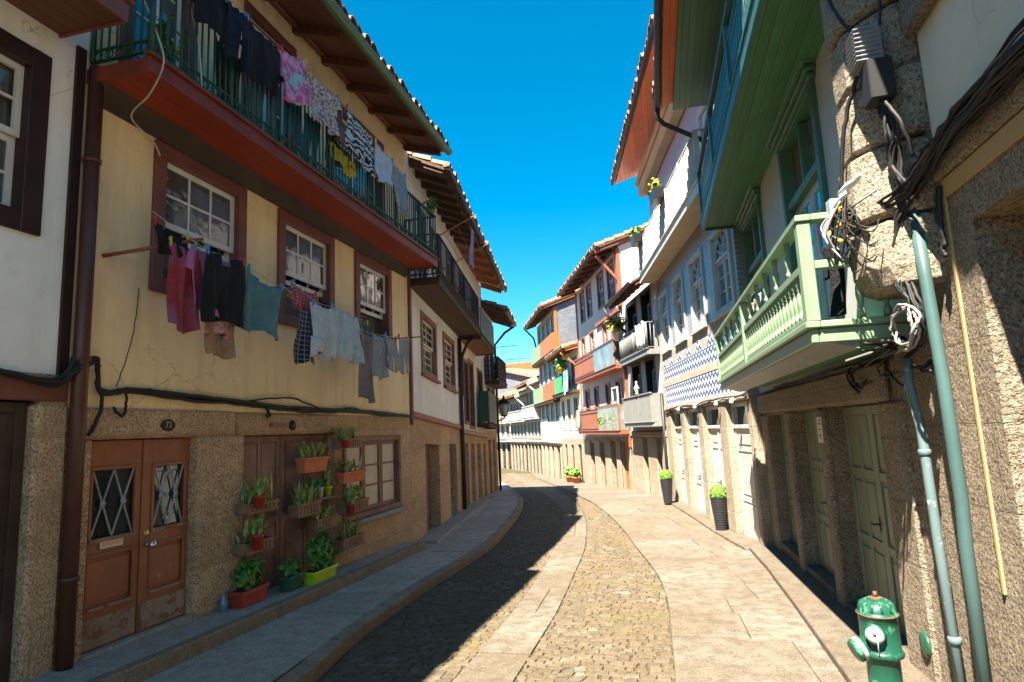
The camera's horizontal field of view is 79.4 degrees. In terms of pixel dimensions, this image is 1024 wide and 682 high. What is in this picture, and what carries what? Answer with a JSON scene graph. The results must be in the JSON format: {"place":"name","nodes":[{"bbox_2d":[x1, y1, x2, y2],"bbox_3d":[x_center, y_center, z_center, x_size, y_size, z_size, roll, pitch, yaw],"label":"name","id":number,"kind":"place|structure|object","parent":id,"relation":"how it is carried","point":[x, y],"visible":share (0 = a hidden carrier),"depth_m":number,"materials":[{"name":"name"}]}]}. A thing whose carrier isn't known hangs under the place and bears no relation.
{"place":"outdoors","nodes":[
{"label":"outdoors","id":0,"kind":"place"},
{"bbox_2d":[145,13,186,62],"bbox_3d":[-3.371,-2.804,6.013,0.389,0.834,0.372,-9,-11,38],"label":"plant","id":1,"kind":"object","parent":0,"point":[164,35],"visible":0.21,"depth_m":6.02,"materials":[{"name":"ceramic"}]},
{"bbox_2d":[142,484,517,681],"bbox_3d":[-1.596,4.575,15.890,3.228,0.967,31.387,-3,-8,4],"label":"pavement","id":2,"kind":"structure","parent":0,"point":[272,651],"depth_m":6.60,"materials":[{"name":"stone"}]},
{"bbox_2d":[37,542,416,681],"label":"step","id":3,"kind":"object","parent":2,"relation":"on","point":[94,666],"visible":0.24,"depth_m":5.65,"materials":[{"name":"stone"}]},
{"bbox_2d":[228,556,269,608],"bbox_3d":[-2.921,2.658,6.870,0.324,0.512,0.481,-5,-9,13],"label":"planter box","id":4,"kind":"object","parent":3,"relation":"on","point":[253,590],"visible":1,"depth_m":6.79,"materials":[{"name":"red plastic"}]},
{"bbox_2d":[84,541,424,681],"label":"step edge","id":5,"kind":"object","parent":3,"relation":"attached to","point":[151,665],"visible":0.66,"depth_m":6.06,"materials":[{"name":"stone"}]},
{"bbox_2d":[277,555,304,590],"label":"planter box","id":6,"kind":"object","parent":3,"relation":"on","point":[290,578],"visible":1,"depth_m":7.47,"materials":[{"name":"green plastic"}]},
{"bbox_2d":[303,527,339,584],"bbox_3d":[-2.494,2.775,8.053,0.350,0.672,0.673,-5,-9,13],"label":"planter box","id":7,"kind":"object","parent":3,"relation":"on","point":[321,551],"visible":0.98,"depth_m":7.96,"materials":[{"name":"plastic"}]},
{"bbox_2d":[276,482,523,681],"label":"kerb","id":8,"kind":"structure","parent":2,"relation":"on","point":[310,664],"depth_m":6.84,"materials":[{"name":"stone"}]},
{"bbox_2d":[297,502,523,681],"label":"kerb face","id":9,"kind":"object","parent":2,"relation":"attached to","point":[327,663],"visible":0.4,"depth_m":6.83},
{"bbox_2d":[416,501,486,543],"bbox_3d":[-1.284,4.421,15.256,0.420,0.198,6.900,-3,-8,5],"label":"step","id":10,"kind":"object","parent":2,"relation":"on","point":[441,532],"visible":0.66,"depth_m":13.98,"materials":[{"name":"stone"}]},
{"bbox_2d":[316,468,674,681],"bbox_3d":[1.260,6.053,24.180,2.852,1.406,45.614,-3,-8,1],"label":"cobbles","id":11,"kind":"object","parent":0,"point":[625,557],"visible":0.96,"depth_m":6.54,"materials":[{"name":"beige stone"}]},
{"bbox_2d":[319,474,563,681],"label":"cobbles","id":12,"kind":"object","parent":11,"relation":"on","point":[419,653],"visible":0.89,"depth_m":7.10,"materials":[{"name":"beige stone"}]},
{"bbox_2d":[452,473,586,681],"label":"slab strip","id":13,"kind":"object","parent":11,"relation":"on","point":[507,649],"visible":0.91,"depth_m":7.12,"materials":[{"name":"stone"}]},
{"bbox_2d":[341,0,653,363],"label":"sky","id":14,"kind":"structure","parent":0,"point":[529,99],"materials":[{"name":"blue"}]},
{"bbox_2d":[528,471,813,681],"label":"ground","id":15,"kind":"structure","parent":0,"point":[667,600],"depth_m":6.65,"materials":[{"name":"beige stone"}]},
{"bbox_2d":[671,501,762,550],"bbox_3d":[4.335,3.996,13.722,0.578,0.135,7.268,-3,-8,2],"label":"step","id":16,"kind":"object","parent":15,"relation":"on","point":[744,542],"visible":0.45,"depth_m":12.04,"materials":[{"name":"stone"}]},
{"bbox_2d":[708,484,727,530],"bbox_3d":[4.140,3.309,12.294,0.393,0.887,0.393,-5,-9,13],"label":"tall planter","id":17,"kind":"object","parent":16,"relation":"on","point":[717,496],"visible":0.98,"depth_m":12.18,"materials":[{"name":"grey plastic"}]},
{"bbox_2d":[749,547,931,681],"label":"step","id":18,"kind":"object","parent":15,"relation":"on","point":[830,621],"visible":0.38,"depth_m":6.09,"materials":[{"name":"stone"}]},
{"bbox_2d":[847,591,904,681],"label":"fire hydrant","id":19,"kind":"object","parent":18,"relation":"on","point":[876,645],"visible":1,"depth_m":3.91,"materials":[{"name":"green metal"}]},
{"bbox_2d":[531,473,845,681],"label":"pavement","id":20,"kind":"structure","parent":0,"point":[704,573],"depth_m":6.98,"materials":[{"name":"stone"}]},
{"bbox_3d":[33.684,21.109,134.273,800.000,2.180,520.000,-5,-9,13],"label":"ground","id":21,"kind":"structure","parent":0,"visible":0},
{"bbox_2d":[0,0,135,681],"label":"townhouse","id":22,"kind":"structure","parent":21,"relation":"on","point":[44,46],"depth_m":4.94,"materials":[{"name":"white paint"}]},
{"bbox_2d":[0,402,26,681],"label":"door","id":23,"kind":"structure","parent":22,"relation":"in","point":[13,415],"depth_m":4.65,"materials":[{"name":"brown wood"}]},
{"bbox_2d":[0,27,52,236],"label":"window","id":24,"kind":"structure","parent":22,"relation":"in","point":[25,71],"depth_m":4.94,"materials":[{"name":"brown paint"}]},
{"bbox_2d":[52,0,452,669],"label":"townhouse","id":25,"kind":"structure","parent":21,"relation":"on","point":[162,476],"depth_m":6.88,"materials":[{"name":"beige paint"}]},
{"bbox_2d":[81,438,188,653],"bbox_3d":[-3.471,1.811,5.773,0.162,1.760,1.195,-5,-9,13],"label":"door","id":26,"kind":"structure","parent":25,"relation":"in","point":[135,579],"depth_m":5.73,"materials":[{"name":"brown paint"}]},
{"bbox_2d":[118,0,198,80],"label":"window","id":27,"kind":"structure","parent":25,"relation":"in","point":[138,2],"depth_m":6.68,"materials":[{"name":"brown paint"}]},
{"bbox_2d":[130,0,201,155],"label":"cable","id":28,"kind":"object","parent":25,"relation":"attached to","point":[144,100],"visible":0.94,"depth_m":5.73,"materials":[{"name":"beige plastic"}]},
{"bbox_2d":[148,139,246,293],"bbox_3d":[-3.498,-1.175,6.828,0.240,1.560,1.400,-5,-9,13],"label":"window","id":29,"kind":"structure","parent":25,"relation":"in","point":[192,197],"depth_m":6.76,"materials":[{"name":"brown paint"}]},
{"bbox_2d":[0,356,411,435],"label":"cable bundle","id":30,"kind":"object","parent":25,"relation":"attached to","point":[72,369],"visible":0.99,"depth_m":5.95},
{"bbox_2d":[152,211,294,287],"bbox_3d":[-2.869,-0.858,6.526,0.108,0.297,2.303,-4,-8,12],"label":"clothesline","id":31,"kind":"object","parent":25,"relation":"attached to","point":[212,251],"visible":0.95,"depth_m":5.91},
{"bbox_2d":[153,215,188,257],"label":"shorts","id":32,"kind":"object","parent":31,"relation":"hanging from","point":[163,235],"visible":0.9,"depth_m":5.60,"materials":[{"name":"black fabric"}]},
{"bbox_2d":[166,236,200,333],"bbox_3d":[-3.052,-0.501,5.743,0.112,0.876,0.381,-5,-9,13],"label":"towel","id":33,"kind":"object","parent":31,"relation":"hanging from","point":[182,312],"visible":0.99,"depth_m":5.71,"materials":[{"name":"red fabric"}]},
{"bbox_2d":[186,241,230,317],"bbox_3d":[-2.950,-0.564,6.158,0.103,0.681,0.923,-5,-9,13],"label":"blouse","id":34,"kind":"object","parent":31,"relation":"hanging from","point":[191,257],"visible":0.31,"depth_m":5.93,"materials":[{"name":"fabric"}]},
{"bbox_2d":[204,322,235,359],"bbox_3d":[-2.904,-0.104,6.162,0.106,0.562,0.402,-5,-9,13],"label":"towel","id":35,"kind":"object","parent":31,"relation":"hanging from","point":[219,346],"visible":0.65,"depth_m":6.14,"materials":[{"name":"fabric"}]},
{"bbox_2d":[200,245,245,328],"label":"hanging clothes","id":36,"kind":"object","parent":31,"relation":"hanging from","point":[223,291],"visible":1,"depth_m":6.12,"materials":[{"name":"black fabric"}]},
{"bbox_2d":[244,264,283,340],"bbox_3d":[-2.741,-0.405,6.780,0.136,0.737,0.774,-4,-8,11],"label":"shirt","id":37,"kind":"object","parent":31,"relation":"hanging from","point":[261,306],"visible":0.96,"depth_m":6.74,"materials":[{"name":"teal fabric"}]},
{"bbox_2d":[215,35,240,111],"bbox_3d":[-3.035,-2.814,6.646,0.137,0.754,0.451,-5,-9,13],"label":"towel","id":38,"kind":"object","parent":25,"relation":"hanging from","point":[222,69],"visible":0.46,"depth_m":6.60,"materials":[{"name":"fabric"}]},
{"bbox_2d":[234,515,274,555],"bbox_3d":[-2.927,2.190,7.055,0.277,0.421,0.524,-6,-9,22],"label":"planter box","id":39,"kind":"object","parent":25,"relation":"attached to","point":[244,548],"visible":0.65,"depth_m":6.93,"materials":[{"name":"brown wood"}]},
{"bbox_2d":[236,472,278,515],"bbox_3d":[-2.947,1.755,7.170,0.251,0.455,0.570,-5,-9,13],"label":"planter box","id":40,"kind":"object","parent":25,"relation":"attached to","point":[248,508],"visible":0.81,"depth_m":7.04,"materials":[{"name":"brown wood"}]},
{"bbox_2d":[248,80,274,136],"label":"jeans","id":41,"kind":"object","parent":25,"relation":"hanging from","point":[259,102],"visible":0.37,"depth_m":7.17,"materials":[{"name":"fabric"}]},
{"bbox_2d":[243,0,296,152],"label":"window","id":42,"kind":"structure","parent":25,"relation":"in","point":[254,14],"depth_m":8.37,"materials":[{"name":"brown paint"}]},
{"bbox_2d":[285,480,321,518],"bbox_3d":[-2.743,2.068,8.148,0.327,0.461,0.598,-5,-9,13],"label":"planter box","id":43,"kind":"object","parent":25,"relation":"attached to","point":[302,506],"visible":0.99,"depth_m":8.03,"materials":[{"name":"brown wood"}]},
{"bbox_2d":[277,208,334,327],"bbox_3d":[-3.002,-0.908,8.820,0.240,1.560,1.420,-5,-9,13],"label":"window","id":44,"kind":"structure","parent":25,"relation":"in","point":[305,253],"depth_m":8.77,"materials":[{"name":"brown paint"}]},
{"bbox_2d":[294,439,329,473],"bbox_3d":[-2.740,1.554,8.386,0.291,0.444,0.616,-5,-9,19],"label":"planter box","id":45,"kind":"object","parent":25,"relation":"attached to","point":[307,462],"visible":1,"depth_m":8.28,"materials":[{"name":"ceramic"}]},
{"bbox_2d":[308,503,335,531],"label":"planter box","id":46,"kind":"object","parent":25,"relation":"attached to","point":[324,519],"visible":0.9,"depth_m":8.43,"materials":[{"name":"brown wood"}]},
{"bbox_2d":[290,280,361,319],"bbox_3d":[-2.406,-0.511,8.389,0.142,0.248,1.904,-5,-9,13],"label":"clothesline","id":47,"kind":"object","parent":25,"relation":"attached to","point":[320,303],"visible":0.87,"depth_m":7.91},
{"bbox_2d":[293,302,314,364],"bbox_3d":[-2.567,-0.062,7.665,0.122,0.754,0.537,-5,-9,13],"label":"shirt","id":48,"kind":"object","parent":47,"relation":"hanging from","point":[301,348],"visible":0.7,"depth_m":7.60,"materials":[{"name":"blue fabric"}]},
{"bbox_2d":[291,280,318,312],"bbox_3d":[-2.634,-0.519,7.813,0.126,0.400,0.562,-5,-9,13],"label":"cloth","id":49,"kind":"object","parent":47,"relation":"hanging from","point":[302,298],"visible":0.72,"depth_m":7.76,"materials":[{"name":"red fabric"}]},
{"bbox_2d":[310,299,337,360],"bbox_3d":[-2.432,-0.126,7.963,0.173,0.755,0.609,-5,-9,13],"label":"shirt","id":50,"kind":"object","parent":47,"relation":"hanging from","point":[325,328],"visible":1,"depth_m":7.96,"materials":[{"name":"white fabric"}]},
{"bbox_2d":[329,303,364,363],"bbox_3d":[-2.291,-0.080,8.486,0.160,0.784,0.844,-5,-9,17],"label":"shirt","id":51,"kind":"object","parent":47,"relation":"hanging from","point":[349,349],"visible":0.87,"depth_m":8.45,"materials":[{"name":"white fabric"}]},
{"bbox_2d":[230,0,429,202],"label":"clothesline","id":52,"kind":"object","parent":25,"relation":"attached to","point":[321,83],"visible":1,"depth_m":7.79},
{"bbox_2d":[193,0,229,44],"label":"shirt","id":53,"kind":"object","parent":52,"relation":"hanging from","point":[213,14],"visible":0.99,"depth_m":6.07,"materials":[{"name":"black fabric"}]},
{"bbox_2d":[224,0,249,72],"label":"trousers","id":54,"kind":"object","parent":52,"relation":"hanging from","point":[237,23],"visible":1,"depth_m":6.41,"materials":[{"name":"blue fabric"}]},
{"bbox_2d":[243,11,278,97],"bbox_3d":[-2.782,-3.155,6.853,0.084,0.696,0.640,-5,-9,13],"label":"shirt","id":55,"kind":"object","parent":52,"relation":"hanging from","point":[264,60],"visible":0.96,"depth_m":6.85,"materials":[{"name":"black fabric"}]},
{"bbox_2d":[280,45,309,104],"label":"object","id":56,"kind":"object","parent":52,"relation":"hanging from","point":[296,88],"visible":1,"depth_m":7.46,"materials":[{"name":"pink fabric"}]},
{"bbox_2d":[305,70,341,135],"bbox_3d":[-2.449,-3.094,8.109,0.124,0.680,0.898,-5,-9,13],"label":"blouse","id":57,"kind":"object","parent":52,"relation":"hanging from","point":[324,106],"visible":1,"depth_m":8.05,"materials":[{"name":"fabric"}]},
{"bbox_2d":[344,104,376,178],"bbox_3d":[-2.220,-2.919,9.055,0.074,0.806,0.933,-5,-9,13],"label":"blouse","id":58,"kind":"object","parent":52,"relation":"hanging from","point":[358,140],"visible":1,"depth_m":8.98,"materials":[{"name":"black fabric"}]},
{"bbox_2d":[374,137,393,195],"bbox_3d":[-2.029,-2.772,9.798,0.102,0.667,0.794,-5,-9,13],"label":"shirt","id":59,"kind":"object","parent":52,"relation":"hanging from","point":[383,162],"visible":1,"depth_m":9.77,"materials":[{"name":"white fabric"}]},
{"bbox_2d":[391,164,407,211],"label":"trousers","id":60,"kind":"object","parent":52,"relation":"hanging from","point":[399,184],"visible":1,"depth_m":10.46,"materials":[{"name":"blue fabric"}]},
{"bbox_2d":[335,516,364,551],"bbox_3d":[-2.407,2.841,9.156,0.298,0.432,0.650,-5,-9,13],"label":"planter box","id":61,"kind":"object","parent":25,"relation":"attached to","point":[354,538],"visible":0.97,"depth_m":9.09,"materials":[{"name":"brown wood"}]},
{"bbox_2d":[335,456,365,483],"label":"planter box","id":62,"kind":"object","parent":25,"relation":"attached to","point":[345,475],"visible":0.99,"depth_m":9.22,"materials":[{"name":"ceramic"}]},
{"bbox_2d":[339,482,369,514],"bbox_3d":[-2.425,2.353,9.311,0.271,0.442,0.726,-5,-9,13],"label":"planter box","id":63,"kind":"object","parent":25,"relation":"attached to","point":[362,503],"visible":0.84,"depth_m":9.25,"materials":[{"name":"brown wood"}]},
{"bbox_2d":[327,94,383,216],"bbox_3d":[-2.729,-2.766,10.591,0.240,2.160,2.000,-5,-9,13],"label":"window","id":64,"kind":"structure","parent":25,"relation":"in","point":[344,120],"depth_m":10.89,"materials":[{"name":"brown paint"}]},
{"bbox_2d":[342,435,404,523],"bbox_3d":[-2.328,2.265,10.325,0.200,1.340,2.200,-5,-9,13],"label":"window","id":65,"kind":"structure","parent":25,"relation":"in","point":[381,455],"depth_m":10.55,"materials":[{"name":"brown wood"}]},
{"bbox_2d":[354,250,392,338],"bbox_3d":[-2.504,-0.639,10.821,0.240,1.560,1.380,-5,-9,13],"label":"window","id":66,"kind":"structure","parent":25,"relation":"in","point":[372,280],"depth_m":10.97,"materials":[{"name":"brown paint"}]},
{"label":"clothesline","id":67,"kind":"object","parent":25,"relation":"attached to","visible":0},
{"bbox_2d":[358,328,375,402],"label":"trousers","id":68,"kind":"object","parent":67,"relation":"hanging from","point":[365,384],"visible":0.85,"depth_m":9.09,"materials":[{"name":"grey fabric"}]},
{"bbox_2d":[371,331,388,380],"bbox_3d":[-2.042,0.239,9.515,0.132,0.746,0.550,-5,-9,13],"label":"shirt","id":69,"kind":"object","parent":67,"relation":"hanging from","point":[379,367],"visible":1,"depth_m":9.46,"materials":[{"name":"grey fabric"}]},
{"bbox_2d":[261,150,485,541],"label":"townhouse","id":70,"kind":"structure","parent":21,"relation":"on","point":[443,317],"depth_m":14.28,"materials":[{"name":"white paint"}]},
{"bbox_2d":[420,310,440,383],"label":"window","id":71,"kind":"structure","parent":70,"relation":"in","point":[428,329],"depth_m":14.15,"materials":[{"name":"brown wood"}]},
{"bbox_2d":[442,331,458,393],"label":"window","id":72,"kind":"structure","parent":70,"relation":"in","point":[449,371],"depth_m":16.37,"materials":[{"name":"brown wood"}]},
{"bbox_2d":[454,241,506,505],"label":"townhouse","id":73,"kind":"structure","parent":21,"relation":"on","point":[479,406],"depth_m":19.75,"materials":[{"name":"brown stone"}]},
{"bbox_2d":[481,298,516,493],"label":"townhouse","id":74,"kind":"structure","parent":21,"relation":"on","point":[494,372],"depth_m":23.51,"materials":[{"name":"brown stone"}]},
{"bbox_2d":[495,386,527,468],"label":"townhouse","id":75,"kind":"structure","parent":21,"relation":"on","point":[505,440],"depth_m":56.21,"materials":[{"name":"beige paint"}]},
{"bbox_2d":[499,388,528,471],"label":"townhouse","id":76,"kind":"structure","parent":21,"relation":"on","point":[519,439],"depth_m":51.63,"materials":[{"name":"white paint"}]},
{"bbox_2d":[495,368,538,394],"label":"townhouse","id":77,"kind":"structure","parent":21,"relation":"on","point":[515,376],"depth_m":58.67,"materials":[{"name":"white paint"}]},
{"bbox_2d":[514,375,542,473],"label":"townhouse","id":78,"kind":"structure","parent":21,"relation":"on","point":[531,414],"depth_m":46.01,"materials":[{"name":"white paint"}]},
{"bbox_2d":[523,288,579,479],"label":"townhouse","id":79,"kind":"structure","parent":21,"relation":"on","point":[555,317],"depth_m":38.73,"materials":[{"name":"white paint"}]},
{"bbox_2d":[543,339,586,482],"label":"townhouse","id":80,"kind":"structure","parent":21,"relation":"on","point":[572,441],"depth_m":33.24,"materials":[{"name":"beige paint"}]},
{"bbox_2d":[557,222,649,490],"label":"townhouse","id":81,"kind":"structure","parent":21,"relation":"on","point":[604,272],"depth_m":25.60,"materials":[{"name":"white paint"}]},
{"bbox_2d":[602,277,672,499],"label":"townhouse","id":82,"kind":"structure","parent":21,"relation":"on","point":[644,415],"depth_m":20.22,"materials":[{"name":"white paint"}]},
{"bbox_2d":[640,287,654,348],"bbox_3d":[4.505,-0.619,19.916,0.320,2.050,1.210,-2,-8,-3],"label":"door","id":83,"kind":"structure","parent":82,"relation":"in","point":[645,298],"depth_m":20.41,"materials":[{"name":"black metal"}]},
{"bbox_2d":[611,14,773,546],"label":"townhouse","id":84,"kind":"structure","parent":21,"relation":"on","point":[691,270],"depth_m":13.84,"materials":[{"name":"paint"}]},
{"bbox_2d":[658,287,672,355],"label":"window","id":85,"kind":"structure","parent":84,"relation":"in","point":[665,326],"depth_m":17.81,"materials":[{"name":"white paint"}]},
{"bbox_2d":[671,269,687,346],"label":"window","id":86,"kind":"structure","parent":84,"relation":"in","point":[677,287],"depth_m":15.89,"materials":[{"name":"white paint"}]},
{"bbox_2d":[687,246,707,335],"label":"window","id":87,"kind":"structure","parent":84,"relation":"in","point":[698,305],"depth_m":13.95,"materials":[{"name":"white paint"}]},
{"bbox_2d":[691,429,705,513],"bbox_3d":[4.497,3.130,14.738,0.123,2.050,1.313,-3,-8,4],"label":"door","id":88,"kind":"structure","parent":84,"relation":"in","point":[695,432],"depth_m":15.01,"materials":[{"name":"white paint"}]},
{"bbox_2d":[710,429,728,525],"bbox_3d":[4.391,2.874,12.950,0.123,2.050,1.293,-3,-8,4],"label":"door","id":89,"kind":"structure","parent":84,"relation":"in","point":[715,435],"depth_m":13.22,"materials":[{"name":"white paint"}]},
{"bbox_2d":[707,229,735,321],"bbox_3d":[4.061,-1.356,11.822,0.245,1.760,1.420,-3,-8,3],"label":"window","id":90,"kind":"structure","parent":84,"relation":"in","point":[720,258],"depth_m":12.04,"materials":[{"name":"white paint"}]},
{"bbox_2d":[735,428,759,541],"bbox_3d":[4.278,2.615,11.136,0.109,2.050,1.162,-3,-8,3],"label":"door","id":91,"kind":"structure","parent":84,"relation":"in","point":[742,436],"depth_m":11.27,"materials":[{"name":"white paint"}]},
{"bbox_2d":[652,0,954,681],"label":"townhouse","id":92,"kind":"structure","parent":21,"relation":"on","point":[850,523],"depth_m":6.45,"materials":[{"name":"stone"}]},
{"bbox_2d":[734,184,770,307],"bbox_3d":[3.981,-0.862,9.880,0.350,2.750,2.040,-4,-8,12],"label":"window","id":93,"kind":"structure","parent":92,"relation":"in","point":[749,221],"depth_m":9.99,"materials":[{"name":"green paint"}]},
{"bbox_2d":[780,415,797,544],"bbox_3d":[4.185,2.119,9.105,0.123,2.055,1.403,-5,-9,13],"label":"door","id":94,"kind":"structure","parent":92,"relation":"in","point":[785,448],"depth_m":9.65,"materials":[{"name":"green paint"}]},
{"bbox_2d":[765,57,843,328],"bbox_3d":[3.253,-1.288,6.721,0.350,2.750,1.980,-4,-8,12],"label":"window","id":95,"kind":"structure","parent":92,"relation":"in","point":[795,137],"depth_m":6.75,"materials":[{"name":"green paint"}]},
{"bbox_2d":[804,411,834,575],"bbox_3d":[3.804,1.860,7.463,0.124,2.030,1.513,-5,-9,13],"label":"door","id":96,"kind":"structure","parent":92,"relation":"in","point":[820,505],"depth_m":7.89,"materials":[{"name":"green paint"}]},
{"bbox_2d":[821,234,846,316],"bbox_3d":[2.410,-0.468,4.639,0.110,0.595,0.476,-5,-9,13],"label":"jacket","id":97,"kind":"object","parent":92,"relation":"hanging from","point":[836,276],"visible":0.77,"depth_m":4.56,"materials":[{"name":"black fabric"}]},
{"bbox_2d":[765,339,933,393],"bbox_3d":[3.427,0.559,7.239,0.366,0.324,7.282,-5,-9,16],"label":"cable bundle","id":98,"kind":"object","parent":92,"relation":"attached to","point":[889,348],"visible":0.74,"depth_m":4.69,"materials":[{"name":"black plastic"}]},
{"bbox_2d":[842,404,906,636],"bbox_3d":[3.392,1.594,5.679,0.126,2.000,1.693,-5,-9,13],"label":"door","id":99,"kind":"structure","parent":92,"relation":"in","point":[879,567],"depth_m":5.94,"materials":[{"name":"green paint"}]},
{"bbox_2d":[819,0,1023,681],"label":"townhouse","id":100,"kind":"structure","parent":21,"relation":"on","point":[970,287],"depth_m":3.48,"materials":[{"name":"stone"}]},
{"bbox_2d":[820,172,879,272],"bbox_3d":[2.191,-0.746,3.970,0.202,0.572,0.671,-3,-8,5],"label":"cable tangle","id":101,"kind":"object","parent":100,"relation":"attached to","point":[834,209],"visible":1,"depth_m":4.04,"materials":[{"name":"grey plastic"}]},
{"bbox_2d":[845,23,896,109],"bbox_3d":[2.251,-1.722,3.880,0.180,0.520,0.220,-5,-9,13],"label":"line amplifier","id":102,"kind":"object","parent":100,"relation":"attached to","point":[870,64],"visible":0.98,"depth_m":3.83,"materials":[{"name":"grey metal"}]},
{"bbox_2d":[827,0,914,190],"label":"cable bundle","id":103,"kind":"object","parent":100,"relation":"attached to","point":[889,116],"visible":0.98,"depth_m":3.77,"materials":[{"name":"grey plastic"}]},
{"bbox_2d":[846,18,1023,348],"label":"cable bundle","id":104,"kind":"object","parent":100,"relation":"attached to","point":[1003,68],"visible":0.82,"depth_m":3.23,"materials":[{"name":"black plastic"}]},
{"bbox_2d":[889,303,921,351],"bbox_3d":[2.416,-0.084,3.795,0.072,0.304,0.393,-5,-9,13],"label":"cable bundle","id":105,"kind":"object","parent":104,"relation":"hanging from","point":[909,310],"visible":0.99,"depth_m":3.71,"materials":[{"name":"white plastic"}]},
{"bbox_2d":[934,186,947,257],"bbox_3d":[2.497,-0.690,3.588,0.056,0.428,0.069,-5,-9,13],"label":"cable","id":106,"kind":"object","parent":100,"relation":"attached to","point":[939,223],"visible":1,"depth_m":3.58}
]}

